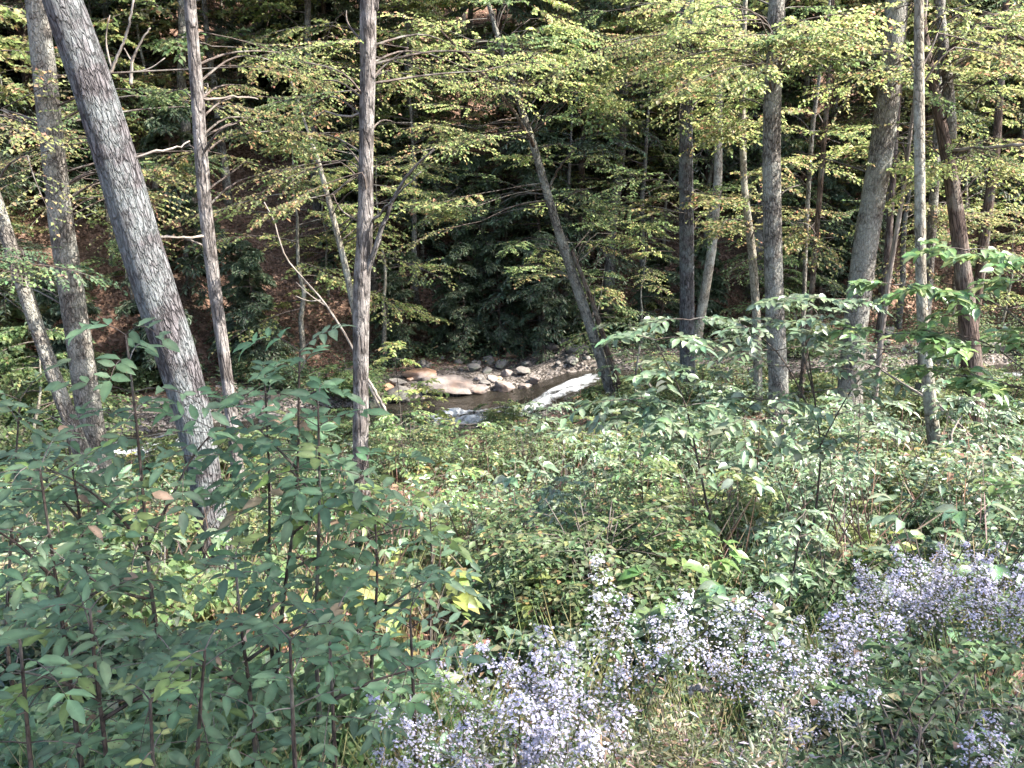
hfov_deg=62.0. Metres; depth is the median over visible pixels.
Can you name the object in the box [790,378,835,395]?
bush
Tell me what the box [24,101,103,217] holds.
hemlock tree
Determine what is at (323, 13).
hemlock tree
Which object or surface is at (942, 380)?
broad leaved plant
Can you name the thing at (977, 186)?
hemlock tree
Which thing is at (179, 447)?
bush
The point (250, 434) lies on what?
bush
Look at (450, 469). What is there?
broad leaved plant
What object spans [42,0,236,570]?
forest tree
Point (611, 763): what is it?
seeding weed
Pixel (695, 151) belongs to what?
hemlock tree
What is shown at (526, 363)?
cobble
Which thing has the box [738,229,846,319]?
young maple
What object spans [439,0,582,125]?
hemlock tree
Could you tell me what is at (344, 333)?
dead branch
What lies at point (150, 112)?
young maple
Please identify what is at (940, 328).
bush
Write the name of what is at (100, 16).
young maple
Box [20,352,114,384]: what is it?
bush
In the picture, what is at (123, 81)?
young maple
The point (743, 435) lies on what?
bush
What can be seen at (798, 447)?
sapling
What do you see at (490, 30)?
maple tree
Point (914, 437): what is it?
sapling
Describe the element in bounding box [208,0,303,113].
hemlock tree
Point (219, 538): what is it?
broad leaved plant
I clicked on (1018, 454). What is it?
bush
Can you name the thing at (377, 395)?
dead branch
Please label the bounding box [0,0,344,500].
forest tree
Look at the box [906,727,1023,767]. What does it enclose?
seeding weed
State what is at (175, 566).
bush
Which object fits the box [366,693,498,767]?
aster plant
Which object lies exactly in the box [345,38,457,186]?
young maple
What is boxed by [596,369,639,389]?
bush
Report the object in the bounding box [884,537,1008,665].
aster plant
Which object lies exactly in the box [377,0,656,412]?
split tree
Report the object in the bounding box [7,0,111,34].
hemlock tree
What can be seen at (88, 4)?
young maple
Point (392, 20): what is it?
young maple
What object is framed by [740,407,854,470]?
bush
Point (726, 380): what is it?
bush
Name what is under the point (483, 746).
seeding weed
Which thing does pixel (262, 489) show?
bush
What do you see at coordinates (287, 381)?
bush
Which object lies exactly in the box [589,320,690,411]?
sapling
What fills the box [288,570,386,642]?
broad leaved plant
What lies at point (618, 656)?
aster plant
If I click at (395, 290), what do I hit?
hemlock tree
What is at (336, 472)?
bush
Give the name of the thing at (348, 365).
bush
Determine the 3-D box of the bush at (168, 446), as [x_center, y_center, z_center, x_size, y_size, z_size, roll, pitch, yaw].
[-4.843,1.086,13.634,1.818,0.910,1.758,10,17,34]
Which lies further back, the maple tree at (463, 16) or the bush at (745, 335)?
the maple tree at (463, 16)
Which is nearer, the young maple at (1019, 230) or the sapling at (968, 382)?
the sapling at (968, 382)
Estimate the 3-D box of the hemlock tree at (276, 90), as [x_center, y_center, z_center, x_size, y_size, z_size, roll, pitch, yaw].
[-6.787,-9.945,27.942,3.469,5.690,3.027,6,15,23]
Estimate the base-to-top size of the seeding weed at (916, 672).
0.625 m
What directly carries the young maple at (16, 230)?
on the ground at (276, 266)
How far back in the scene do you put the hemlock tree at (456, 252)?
22.80 m
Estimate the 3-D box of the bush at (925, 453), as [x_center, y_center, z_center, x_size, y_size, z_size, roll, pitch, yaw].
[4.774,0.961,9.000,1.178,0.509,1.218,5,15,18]
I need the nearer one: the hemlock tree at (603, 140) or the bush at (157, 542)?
the bush at (157, 542)
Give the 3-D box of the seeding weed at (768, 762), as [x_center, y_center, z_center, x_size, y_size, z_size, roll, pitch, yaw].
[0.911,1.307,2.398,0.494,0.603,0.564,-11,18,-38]
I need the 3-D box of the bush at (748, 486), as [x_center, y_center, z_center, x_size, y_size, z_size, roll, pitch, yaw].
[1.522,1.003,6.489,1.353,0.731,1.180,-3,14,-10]
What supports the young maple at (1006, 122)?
on the ground at (276, 266)
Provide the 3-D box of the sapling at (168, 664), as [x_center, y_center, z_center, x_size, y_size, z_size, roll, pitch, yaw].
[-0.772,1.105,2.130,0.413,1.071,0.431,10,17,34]
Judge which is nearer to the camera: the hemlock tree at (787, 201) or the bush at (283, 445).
the bush at (283, 445)
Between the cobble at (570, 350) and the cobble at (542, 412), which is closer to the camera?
the cobble at (542, 412)
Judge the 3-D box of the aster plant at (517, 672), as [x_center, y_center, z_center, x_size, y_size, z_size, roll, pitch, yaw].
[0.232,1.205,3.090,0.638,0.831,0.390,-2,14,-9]
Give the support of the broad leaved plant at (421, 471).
on the ground at (276, 266)
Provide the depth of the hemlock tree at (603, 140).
27.89 m
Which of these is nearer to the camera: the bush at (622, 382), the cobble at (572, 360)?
the bush at (622, 382)
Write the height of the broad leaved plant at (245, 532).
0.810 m
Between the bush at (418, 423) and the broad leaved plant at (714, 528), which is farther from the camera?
the bush at (418, 423)
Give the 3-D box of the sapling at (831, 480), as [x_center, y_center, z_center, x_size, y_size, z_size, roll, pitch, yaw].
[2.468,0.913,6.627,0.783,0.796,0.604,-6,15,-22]
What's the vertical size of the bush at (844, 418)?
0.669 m
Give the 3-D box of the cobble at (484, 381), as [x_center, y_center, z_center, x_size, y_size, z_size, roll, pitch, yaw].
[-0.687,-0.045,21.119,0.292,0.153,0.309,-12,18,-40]
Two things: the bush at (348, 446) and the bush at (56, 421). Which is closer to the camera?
the bush at (348, 446)
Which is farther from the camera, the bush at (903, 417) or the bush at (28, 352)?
the bush at (28, 352)
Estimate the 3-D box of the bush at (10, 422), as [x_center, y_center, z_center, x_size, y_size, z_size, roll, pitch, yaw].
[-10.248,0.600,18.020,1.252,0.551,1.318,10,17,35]
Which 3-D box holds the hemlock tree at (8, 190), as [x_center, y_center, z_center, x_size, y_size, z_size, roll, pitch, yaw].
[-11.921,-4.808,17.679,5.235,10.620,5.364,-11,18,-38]
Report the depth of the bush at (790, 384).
15.91 m
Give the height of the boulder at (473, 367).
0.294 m
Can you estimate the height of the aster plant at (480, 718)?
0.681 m
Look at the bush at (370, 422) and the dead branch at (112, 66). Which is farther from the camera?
the bush at (370, 422)
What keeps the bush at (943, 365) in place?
on the ground at (276, 266)
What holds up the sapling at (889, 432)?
on the ground at (276, 266)
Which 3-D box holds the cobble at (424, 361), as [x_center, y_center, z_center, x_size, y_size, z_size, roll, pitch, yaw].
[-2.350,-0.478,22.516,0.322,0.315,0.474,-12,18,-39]
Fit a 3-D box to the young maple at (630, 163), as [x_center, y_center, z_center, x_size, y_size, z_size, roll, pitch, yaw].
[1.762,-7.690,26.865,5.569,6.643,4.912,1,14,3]
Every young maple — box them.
[0,166,48,252]
[0,325,160,488]
[0,333,51,454]
[0,352,134,479]
[1,180,33,236]
[6,1,92,57]
[8,0,162,74]
[14,22,180,265]
[21,0,264,200]
[22,372,147,464]
[82,209,177,299]
[99,1,156,78]
[111,67,157,133]
[144,42,276,144]
[158,101,412,367]
[261,177,378,296]
[277,22,417,201]
[300,156,465,365]
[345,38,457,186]
[350,21,482,168]
[350,65,483,271]
[377,1,417,25]
[422,154,527,291]
[443,79,594,236]
[476,32,664,236]
[557,269,654,357]
[574,77,676,204]
[600,227,679,343]
[612,83,726,243]
[631,9,795,240]
[671,137,854,327]
[719,250,814,331]
[721,97,831,204]
[725,0,929,231]
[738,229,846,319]
[759,1,882,99]
[805,119,912,239]
[854,51,910,113]
[886,89,1023,302]
[903,244,1003,330]
[955,202,1023,333]
[1008,229,1023,267]
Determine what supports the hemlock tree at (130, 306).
on the ground at (276, 266)
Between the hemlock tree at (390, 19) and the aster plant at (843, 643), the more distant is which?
the hemlock tree at (390, 19)
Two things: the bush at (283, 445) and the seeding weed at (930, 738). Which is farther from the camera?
the bush at (283, 445)
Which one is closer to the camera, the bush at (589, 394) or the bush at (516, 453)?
the bush at (516, 453)
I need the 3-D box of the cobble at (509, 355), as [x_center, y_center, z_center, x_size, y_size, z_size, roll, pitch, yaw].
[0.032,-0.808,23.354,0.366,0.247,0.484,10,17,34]
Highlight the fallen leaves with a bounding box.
[11,3,1023,765]
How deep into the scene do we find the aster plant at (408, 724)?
2.65 m
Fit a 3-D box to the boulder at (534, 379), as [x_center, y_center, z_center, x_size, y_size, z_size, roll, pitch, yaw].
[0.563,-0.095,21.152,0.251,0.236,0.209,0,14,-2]
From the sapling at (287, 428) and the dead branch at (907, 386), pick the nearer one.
the sapling at (287, 428)
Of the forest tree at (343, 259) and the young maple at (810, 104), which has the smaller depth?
the forest tree at (343, 259)
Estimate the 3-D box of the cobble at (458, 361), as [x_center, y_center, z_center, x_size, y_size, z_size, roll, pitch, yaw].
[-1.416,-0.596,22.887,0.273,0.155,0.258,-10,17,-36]
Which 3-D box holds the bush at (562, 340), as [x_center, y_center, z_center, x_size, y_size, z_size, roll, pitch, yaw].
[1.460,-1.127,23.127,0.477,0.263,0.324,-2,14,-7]
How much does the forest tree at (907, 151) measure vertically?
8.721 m
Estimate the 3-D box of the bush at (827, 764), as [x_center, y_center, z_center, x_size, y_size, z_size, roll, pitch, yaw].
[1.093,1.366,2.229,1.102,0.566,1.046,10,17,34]
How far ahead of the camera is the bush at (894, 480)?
7.39 m
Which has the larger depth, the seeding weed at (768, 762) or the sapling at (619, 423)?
the sapling at (619, 423)
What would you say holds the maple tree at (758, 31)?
on the ground at (276, 266)
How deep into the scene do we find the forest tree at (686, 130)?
14.76 m
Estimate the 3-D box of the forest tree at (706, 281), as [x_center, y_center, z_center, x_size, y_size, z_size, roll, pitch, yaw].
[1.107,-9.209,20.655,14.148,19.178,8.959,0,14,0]
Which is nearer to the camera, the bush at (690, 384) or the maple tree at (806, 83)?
the bush at (690, 384)
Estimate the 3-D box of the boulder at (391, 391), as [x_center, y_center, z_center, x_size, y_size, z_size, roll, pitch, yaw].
[-2.714,0.238,20.394,0.831,0.448,0.572,12,18,39]
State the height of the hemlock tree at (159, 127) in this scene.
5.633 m
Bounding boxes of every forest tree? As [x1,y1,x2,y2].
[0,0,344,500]
[0,123,127,516]
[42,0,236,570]
[138,0,350,491]
[223,0,560,514]
[252,2,266,54]
[288,70,471,424]
[520,0,912,435]
[548,0,763,396]
[648,0,805,415]
[694,7,724,338]
[695,0,867,393]
[740,0,982,435]
[750,0,844,398]
[809,0,1023,425]
[822,0,1023,459]
[827,0,1023,421]
[829,0,1023,326]
[840,0,1023,429]
[873,1,908,343]
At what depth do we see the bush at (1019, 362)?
16.27 m
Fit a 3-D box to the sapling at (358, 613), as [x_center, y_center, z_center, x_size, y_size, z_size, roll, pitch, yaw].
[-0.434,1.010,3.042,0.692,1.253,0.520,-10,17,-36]
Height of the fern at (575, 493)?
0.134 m
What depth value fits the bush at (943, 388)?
15.57 m
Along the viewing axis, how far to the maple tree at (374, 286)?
22.15 m
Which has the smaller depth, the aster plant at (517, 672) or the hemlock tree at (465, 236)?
the aster plant at (517, 672)
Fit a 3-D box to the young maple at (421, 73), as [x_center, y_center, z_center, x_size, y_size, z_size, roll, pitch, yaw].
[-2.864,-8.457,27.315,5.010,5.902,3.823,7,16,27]
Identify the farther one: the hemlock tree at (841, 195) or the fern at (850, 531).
the hemlock tree at (841, 195)
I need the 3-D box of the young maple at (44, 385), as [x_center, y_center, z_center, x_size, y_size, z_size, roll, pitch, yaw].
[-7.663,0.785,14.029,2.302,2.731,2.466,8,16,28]
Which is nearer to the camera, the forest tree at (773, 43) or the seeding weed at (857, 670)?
the seeding weed at (857, 670)
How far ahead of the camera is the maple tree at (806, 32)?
31.29 m
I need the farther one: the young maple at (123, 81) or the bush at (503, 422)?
the young maple at (123, 81)
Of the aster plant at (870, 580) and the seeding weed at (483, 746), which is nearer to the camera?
the seeding weed at (483, 746)
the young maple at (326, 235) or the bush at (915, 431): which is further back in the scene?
the young maple at (326, 235)
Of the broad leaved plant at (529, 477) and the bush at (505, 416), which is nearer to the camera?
the broad leaved plant at (529, 477)
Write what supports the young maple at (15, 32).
on the ground at (276, 266)
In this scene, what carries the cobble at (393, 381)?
on the ground at (276, 266)
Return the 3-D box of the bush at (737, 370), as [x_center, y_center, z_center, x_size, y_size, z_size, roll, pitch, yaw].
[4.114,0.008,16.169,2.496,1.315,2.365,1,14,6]
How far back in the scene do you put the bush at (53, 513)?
8.23 m
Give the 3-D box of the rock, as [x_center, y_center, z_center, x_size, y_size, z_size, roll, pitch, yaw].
[0.573,0.947,2.633,0.032,0.057,0.080,-10,17,-34]
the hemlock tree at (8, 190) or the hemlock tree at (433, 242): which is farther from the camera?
the hemlock tree at (433, 242)
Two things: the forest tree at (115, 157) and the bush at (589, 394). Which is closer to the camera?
the forest tree at (115, 157)
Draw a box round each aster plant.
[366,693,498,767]
[395,694,476,767]
[431,647,585,767]
[471,698,573,767]
[474,631,637,767]
[482,616,588,767]
[492,698,631,767]
[493,587,667,766]
[579,544,749,764]
[646,586,772,720]
[697,609,831,744]
[745,627,855,754]
[776,631,884,739]
[805,560,912,680]
[832,566,907,677]
[853,544,959,658]
[854,571,966,683]
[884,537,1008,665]
[887,541,1003,679]
[944,704,1021,767]
[948,558,1023,707]
[958,535,1023,696]
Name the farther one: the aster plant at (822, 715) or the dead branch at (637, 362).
the dead branch at (637, 362)
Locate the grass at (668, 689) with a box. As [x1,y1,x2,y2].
[0,375,1023,767]
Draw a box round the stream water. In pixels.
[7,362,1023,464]
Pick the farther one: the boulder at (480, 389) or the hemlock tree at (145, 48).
the hemlock tree at (145, 48)
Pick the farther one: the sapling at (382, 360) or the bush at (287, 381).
the bush at (287, 381)
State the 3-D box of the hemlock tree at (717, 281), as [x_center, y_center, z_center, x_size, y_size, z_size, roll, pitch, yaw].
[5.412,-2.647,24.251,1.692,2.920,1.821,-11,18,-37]
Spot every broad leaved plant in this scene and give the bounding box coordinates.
[72,534,193,659]
[103,500,139,515]
[152,516,230,614]
[183,534,230,567]
[225,467,273,541]
[271,496,342,555]
[272,549,333,619]
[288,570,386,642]
[327,507,385,561]
[353,526,413,594]
[376,568,484,655]
[382,548,402,596]
[404,465,429,480]
[409,471,440,504]
[431,430,460,451]
[436,453,462,479]
[446,462,483,491]
[470,458,560,544]
[475,523,550,603]
[512,420,548,456]
[513,571,581,637]
[527,427,584,484]
[536,417,599,484]
[592,411,620,438]
[618,557,719,631]
[633,385,668,411]
[635,518,723,563]
[653,528,717,561]
[656,434,699,462]
[669,530,749,591]
[692,402,721,420]
[697,560,788,657]
[746,404,781,425]
[806,384,840,408]
[851,529,937,604]
[864,492,1018,650]
[897,444,952,488]
[912,504,1023,630]
[916,375,974,433]
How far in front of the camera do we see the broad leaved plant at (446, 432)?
12.99 m
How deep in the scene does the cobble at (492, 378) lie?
21.24 m
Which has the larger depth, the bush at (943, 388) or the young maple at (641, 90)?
the young maple at (641, 90)
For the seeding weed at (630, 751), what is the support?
on the ground at (276, 266)
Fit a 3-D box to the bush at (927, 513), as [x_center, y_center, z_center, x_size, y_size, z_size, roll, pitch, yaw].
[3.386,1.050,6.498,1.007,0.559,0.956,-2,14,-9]
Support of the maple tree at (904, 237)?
on the ground at (276, 266)
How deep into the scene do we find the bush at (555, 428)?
12.29 m
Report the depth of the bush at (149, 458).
12.14 m
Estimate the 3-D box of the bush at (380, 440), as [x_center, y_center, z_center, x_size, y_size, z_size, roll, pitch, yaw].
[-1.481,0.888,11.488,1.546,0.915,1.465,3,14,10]
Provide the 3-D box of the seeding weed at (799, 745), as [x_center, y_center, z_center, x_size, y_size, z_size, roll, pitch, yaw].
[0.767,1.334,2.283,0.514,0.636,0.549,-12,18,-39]
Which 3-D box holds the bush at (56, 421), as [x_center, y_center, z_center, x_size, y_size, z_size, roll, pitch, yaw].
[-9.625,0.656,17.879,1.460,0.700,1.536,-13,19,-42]
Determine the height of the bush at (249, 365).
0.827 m
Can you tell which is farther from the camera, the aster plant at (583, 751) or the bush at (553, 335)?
the bush at (553, 335)
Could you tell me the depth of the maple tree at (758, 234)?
23.34 m
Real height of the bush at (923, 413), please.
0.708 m
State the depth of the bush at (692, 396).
14.54 m
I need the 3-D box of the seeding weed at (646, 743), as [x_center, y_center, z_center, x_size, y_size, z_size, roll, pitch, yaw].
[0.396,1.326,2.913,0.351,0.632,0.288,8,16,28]
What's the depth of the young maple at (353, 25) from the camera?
24.80 m
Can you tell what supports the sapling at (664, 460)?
on the ground at (276, 266)
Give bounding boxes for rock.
[687,683,709,696]
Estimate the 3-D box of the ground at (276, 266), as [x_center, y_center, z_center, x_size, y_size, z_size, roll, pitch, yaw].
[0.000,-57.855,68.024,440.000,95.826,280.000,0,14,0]
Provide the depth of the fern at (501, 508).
8.81 m
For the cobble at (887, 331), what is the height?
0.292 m
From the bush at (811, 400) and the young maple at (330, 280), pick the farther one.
the young maple at (330, 280)
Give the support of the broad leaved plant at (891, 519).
on the ground at (276, 266)
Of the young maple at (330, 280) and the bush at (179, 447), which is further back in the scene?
the young maple at (330, 280)
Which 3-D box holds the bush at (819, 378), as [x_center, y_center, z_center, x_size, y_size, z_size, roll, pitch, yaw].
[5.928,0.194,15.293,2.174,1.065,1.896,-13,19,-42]
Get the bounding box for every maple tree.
[0,0,63,192]
[0,0,162,120]
[93,0,312,205]
[94,0,325,233]
[101,0,147,81]
[197,0,420,221]
[223,0,502,292]
[326,0,514,307]
[392,0,582,210]
[401,1,466,224]
[442,0,671,255]
[459,3,465,60]
[468,0,768,315]
[489,33,666,318]
[533,0,652,157]
[557,1,727,312]
[648,0,949,298]
[734,0,875,179]
[747,0,863,115]
[755,0,1018,297]
[761,0,933,212]
[814,0,1023,226]
[828,0,1023,329]
[957,17,1023,228]
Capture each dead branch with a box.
[105,0,134,74]
[124,28,164,84]
[161,235,202,245]
[264,202,398,445]
[368,378,402,446]
[634,346,640,375]
[873,365,980,456]
[938,402,977,443]
[950,415,963,464]
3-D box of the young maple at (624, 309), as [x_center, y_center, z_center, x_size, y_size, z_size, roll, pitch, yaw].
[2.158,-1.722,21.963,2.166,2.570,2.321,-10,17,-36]
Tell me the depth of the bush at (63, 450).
13.34 m
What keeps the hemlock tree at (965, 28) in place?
on the ground at (276, 266)
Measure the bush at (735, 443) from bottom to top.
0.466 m
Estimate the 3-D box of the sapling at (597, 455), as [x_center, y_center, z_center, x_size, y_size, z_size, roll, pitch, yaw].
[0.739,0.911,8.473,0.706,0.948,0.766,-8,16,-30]
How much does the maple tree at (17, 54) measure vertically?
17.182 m
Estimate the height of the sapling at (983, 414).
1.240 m
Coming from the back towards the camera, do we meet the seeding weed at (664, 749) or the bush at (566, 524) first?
the bush at (566, 524)
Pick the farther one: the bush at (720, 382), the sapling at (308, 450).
the bush at (720, 382)
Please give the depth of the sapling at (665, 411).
5.49 m
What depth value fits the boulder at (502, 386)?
20.94 m
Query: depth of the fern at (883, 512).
7.05 m
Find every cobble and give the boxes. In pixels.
[382,382,393,390]
[389,378,406,386]
[416,359,430,367]
[454,359,462,363]
[478,379,490,384]
[482,366,491,373]
[487,375,497,382]
[495,359,509,368]
[501,369,513,376]
[505,351,516,357]
[515,366,529,374]
[521,361,530,365]
[538,411,548,418]
[546,343,559,351]
[565,344,581,353]
[565,356,578,364]
[582,356,590,359]
[718,338,728,344]
[869,353,875,361]
[885,326,894,333]
[987,342,1004,352]
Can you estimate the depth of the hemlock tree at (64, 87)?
22.58 m
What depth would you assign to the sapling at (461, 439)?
9.40 m
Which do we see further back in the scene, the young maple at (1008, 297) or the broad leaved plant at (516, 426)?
the young maple at (1008, 297)
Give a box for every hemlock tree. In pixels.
[0,0,131,125]
[0,21,40,170]
[0,29,23,100]
[0,90,57,341]
[0,102,45,214]
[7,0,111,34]
[23,275,112,409]
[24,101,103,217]
[54,48,150,200]
[55,0,119,80]
[95,0,173,65]
[97,0,309,162]
[114,277,154,383]
[132,304,208,386]
[134,309,157,386]
[135,99,238,315]
[204,240,285,381]
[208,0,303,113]
[222,247,304,384]
[248,0,420,169]
[251,19,291,94]
[262,0,350,147]
[285,0,359,143]
[288,3,359,78]
[312,141,392,280]
[315,0,430,177]
[318,0,482,161]
[369,251,438,367]
[380,107,464,275]
[410,0,622,262]
[427,272,476,356]
[432,152,515,317]
[432,242,506,363]
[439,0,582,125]
[460,241,538,360]
[473,0,673,294]
[475,132,613,356]
[506,231,582,364]
[523,74,620,276]
[530,41,607,194]
[565,0,603,58]
[574,0,870,219]
[583,1,672,164]
[585,0,817,160]
[621,246,694,348]
[647,102,704,196]
[667,239,730,328]
[722,54,792,191]
[725,125,804,254]
[730,2,822,171]
[787,155,875,330]
[807,0,1023,239]
[816,0,1005,207]
[824,168,899,311]
[847,125,913,251]
[949,0,1021,85]
[951,0,981,82]
[955,6,1023,189]
[965,0,1022,137]
[979,104,1023,215]
[989,102,1023,243]
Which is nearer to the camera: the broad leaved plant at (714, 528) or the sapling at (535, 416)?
the broad leaved plant at (714, 528)
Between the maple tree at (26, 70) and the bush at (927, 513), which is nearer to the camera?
the bush at (927, 513)
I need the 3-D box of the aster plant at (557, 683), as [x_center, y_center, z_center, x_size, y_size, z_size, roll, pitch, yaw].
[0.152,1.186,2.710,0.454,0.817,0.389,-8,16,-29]
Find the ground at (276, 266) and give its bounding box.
[0,0,1023,725]
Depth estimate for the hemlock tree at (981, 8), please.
31.71 m
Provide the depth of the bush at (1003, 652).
3.27 m
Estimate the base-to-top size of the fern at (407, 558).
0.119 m
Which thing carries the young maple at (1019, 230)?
on the ground at (276, 266)
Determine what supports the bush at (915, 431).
on the ground at (276, 266)
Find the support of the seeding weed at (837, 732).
on the ground at (276, 266)
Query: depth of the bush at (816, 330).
22.49 m
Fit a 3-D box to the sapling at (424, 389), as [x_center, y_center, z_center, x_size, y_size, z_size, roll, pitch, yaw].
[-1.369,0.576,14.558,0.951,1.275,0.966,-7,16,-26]
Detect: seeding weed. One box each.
[440,722,589,767]
[456,739,507,767]
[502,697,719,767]
[542,742,625,767]
[576,734,714,767]
[581,691,682,767]
[591,716,762,767]
[595,694,787,767]
[616,718,677,767]
[628,662,769,764]
[650,670,819,767]
[701,683,819,767]
[719,735,753,767]
[723,713,828,767]
[756,710,816,767]
[763,735,798,767]
[771,682,922,767]
[802,657,947,755]
[832,703,919,767]
[860,682,988,753]
[863,717,1023,766]
[888,635,1023,739]
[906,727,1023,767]
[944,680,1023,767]
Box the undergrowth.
[0,263,1023,767]
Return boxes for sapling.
[0,317,280,737]
[0,358,96,685]
[0,400,158,763]
[0,425,212,767]
[0,575,275,767]
[0,607,130,767]
[43,463,161,641]
[91,533,399,767]
[108,674,192,767]
[111,614,290,767]
[180,360,349,703]
[195,324,472,727]
[207,609,387,767]
[209,376,405,767]
[256,602,487,767]
[282,490,490,767]
[352,567,480,767]
[369,340,430,438]
[372,410,454,505]
[383,480,480,662]
[398,463,488,548]
[402,378,455,440]
[430,418,510,493]
[508,401,580,467]
[520,476,606,580]
[548,427,628,496]
[560,330,833,559]
[587,406,700,491]
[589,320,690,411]
[595,442,685,524]
[632,293,948,567]
[668,338,729,413]
[690,380,747,448]
[702,415,815,512]
[708,328,767,402]
[751,508,846,655]
[789,452,880,533]
[802,343,869,425]
[803,393,920,496]
[825,238,1023,505]
[841,400,924,473]
[918,383,1002,466]
[932,395,1023,474]
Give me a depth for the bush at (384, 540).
7.13 m
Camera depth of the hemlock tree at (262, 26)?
29.03 m
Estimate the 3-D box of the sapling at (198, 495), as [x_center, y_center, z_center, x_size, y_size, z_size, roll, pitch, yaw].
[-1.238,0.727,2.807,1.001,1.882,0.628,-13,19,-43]
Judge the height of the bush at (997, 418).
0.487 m
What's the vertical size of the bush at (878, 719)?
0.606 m
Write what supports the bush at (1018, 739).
on the ground at (276, 266)
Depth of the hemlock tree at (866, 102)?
27.39 m
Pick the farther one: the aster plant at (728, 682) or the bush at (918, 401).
the bush at (918, 401)
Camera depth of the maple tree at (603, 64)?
28.63 m
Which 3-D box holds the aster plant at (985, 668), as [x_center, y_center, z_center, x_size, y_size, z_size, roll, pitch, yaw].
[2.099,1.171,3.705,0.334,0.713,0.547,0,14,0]
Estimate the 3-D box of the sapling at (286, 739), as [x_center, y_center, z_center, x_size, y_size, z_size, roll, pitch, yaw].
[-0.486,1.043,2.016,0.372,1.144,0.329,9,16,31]
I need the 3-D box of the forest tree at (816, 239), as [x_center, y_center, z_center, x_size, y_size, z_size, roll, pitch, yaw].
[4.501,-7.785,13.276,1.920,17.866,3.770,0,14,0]
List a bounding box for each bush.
[0,257,54,349]
[0,262,97,318]
[0,314,37,388]
[0,362,69,419]
[0,379,32,402]
[0,440,71,465]
[0,465,120,544]
[0,491,188,574]
[0,511,293,686]
[2,400,32,426]
[6,441,116,482]
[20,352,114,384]
[26,407,62,431]
[108,357,162,399]
[112,436,182,498]
[113,511,176,556]
[142,433,250,475]
[144,439,180,461]
[146,428,253,489]
[159,462,225,501]
[164,496,288,560]
[165,434,256,477]
[173,463,314,523]
[214,538,312,601]
[217,424,288,460]
[230,347,310,383]
[231,350,290,379]
[247,452,317,488]
[252,362,312,390]
[270,436,300,455]
[275,404,345,438]
[300,360,391,398]
[302,406,404,452]
[313,458,391,487]
[320,496,437,570]
[324,477,386,505]
[329,361,387,393]
[338,427,398,462]
[346,417,382,437]
[346,420,462,481]
[394,411,439,439]
[412,507,545,592]
[439,424,561,485]
[448,489,736,640]
[470,421,576,487]
[474,399,526,428]
[474,420,542,448]
[497,499,661,605]
[505,416,595,470]
[527,479,646,538]
[536,327,565,342]
[543,414,648,472]
[557,337,573,345]
[569,382,623,416]
[583,379,629,413]
[594,457,651,486]
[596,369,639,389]
[597,311,652,339]
[601,402,649,424]
[611,378,689,415]
[620,401,708,443]
[622,350,709,382]
[624,360,729,403]
[634,357,734,382]
[634,439,751,493]
[635,466,790,552]
[640,477,723,517]
[645,576,803,679]
[674,380,736,411]
[675,353,793,413]
[676,392,726,418]
[679,377,748,401]
[696,369,767,415]
[700,422,761,451]
[703,640,929,760]
[703,664,990,767]
[707,434,754,455]
[720,630,1005,760]
[721,687,972,767]
[728,324,765,347]
[731,543,933,671]
[731,667,1023,767]
[740,369,814,398]
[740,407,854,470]
[755,388,834,417]
[757,478,856,528]
[764,321,837,358]
[780,408,870,448]
[786,324,833,341]
[787,750,886,767]
[789,366,907,420]
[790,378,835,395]
[849,544,974,601]
[850,629,1023,752]
[854,434,942,461]
[863,374,913,410]
[863,397,918,424]
[863,450,994,507]
[876,377,971,435]
[882,348,1020,401]
[887,419,943,447]
[890,487,1023,559]
[891,375,957,400]
[903,313,1003,353]
[914,392,993,425]
[918,448,1023,478]
[937,710,1023,767]
[946,416,1023,463]
[952,462,1023,508]
[985,371,1023,411]
[986,365,1023,391]
[986,393,1023,416]
[987,403,1013,423]
[988,449,1023,476]
[996,326,1023,352]
[1002,398,1023,426]
[1003,354,1023,374]
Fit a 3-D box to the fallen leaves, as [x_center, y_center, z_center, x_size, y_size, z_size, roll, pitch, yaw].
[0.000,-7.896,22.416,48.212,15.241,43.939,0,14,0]
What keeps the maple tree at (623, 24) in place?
on the ground at (276, 266)
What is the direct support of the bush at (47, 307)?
on the ground at (276, 266)
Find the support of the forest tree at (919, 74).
on the ground at (276, 266)
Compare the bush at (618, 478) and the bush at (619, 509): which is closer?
the bush at (619, 509)
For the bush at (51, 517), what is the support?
on the ground at (276, 266)
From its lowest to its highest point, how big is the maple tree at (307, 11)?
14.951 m
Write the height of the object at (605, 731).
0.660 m
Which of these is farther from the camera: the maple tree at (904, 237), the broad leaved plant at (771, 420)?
the maple tree at (904, 237)
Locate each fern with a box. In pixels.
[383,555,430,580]
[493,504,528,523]
[548,484,606,506]
[808,521,888,553]
[835,504,915,544]
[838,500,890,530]
[865,494,975,529]
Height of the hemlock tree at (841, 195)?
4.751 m
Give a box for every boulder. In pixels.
[258,413,279,422]
[369,394,383,407]
[385,385,416,402]
[401,368,436,380]
[419,374,475,393]
[464,384,488,394]
[467,363,480,371]
[483,356,494,364]
[494,380,514,391]
[519,383,531,388]
[530,375,539,383]
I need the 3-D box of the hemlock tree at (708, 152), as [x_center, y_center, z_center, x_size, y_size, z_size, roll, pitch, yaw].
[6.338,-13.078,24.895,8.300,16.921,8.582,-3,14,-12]
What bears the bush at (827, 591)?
on the ground at (276, 266)
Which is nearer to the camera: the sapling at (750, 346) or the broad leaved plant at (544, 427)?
the broad leaved plant at (544, 427)
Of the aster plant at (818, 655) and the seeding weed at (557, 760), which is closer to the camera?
the seeding weed at (557, 760)
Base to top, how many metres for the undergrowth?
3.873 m
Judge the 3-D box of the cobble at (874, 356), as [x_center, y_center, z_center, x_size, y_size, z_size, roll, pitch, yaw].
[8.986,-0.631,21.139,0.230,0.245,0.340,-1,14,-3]

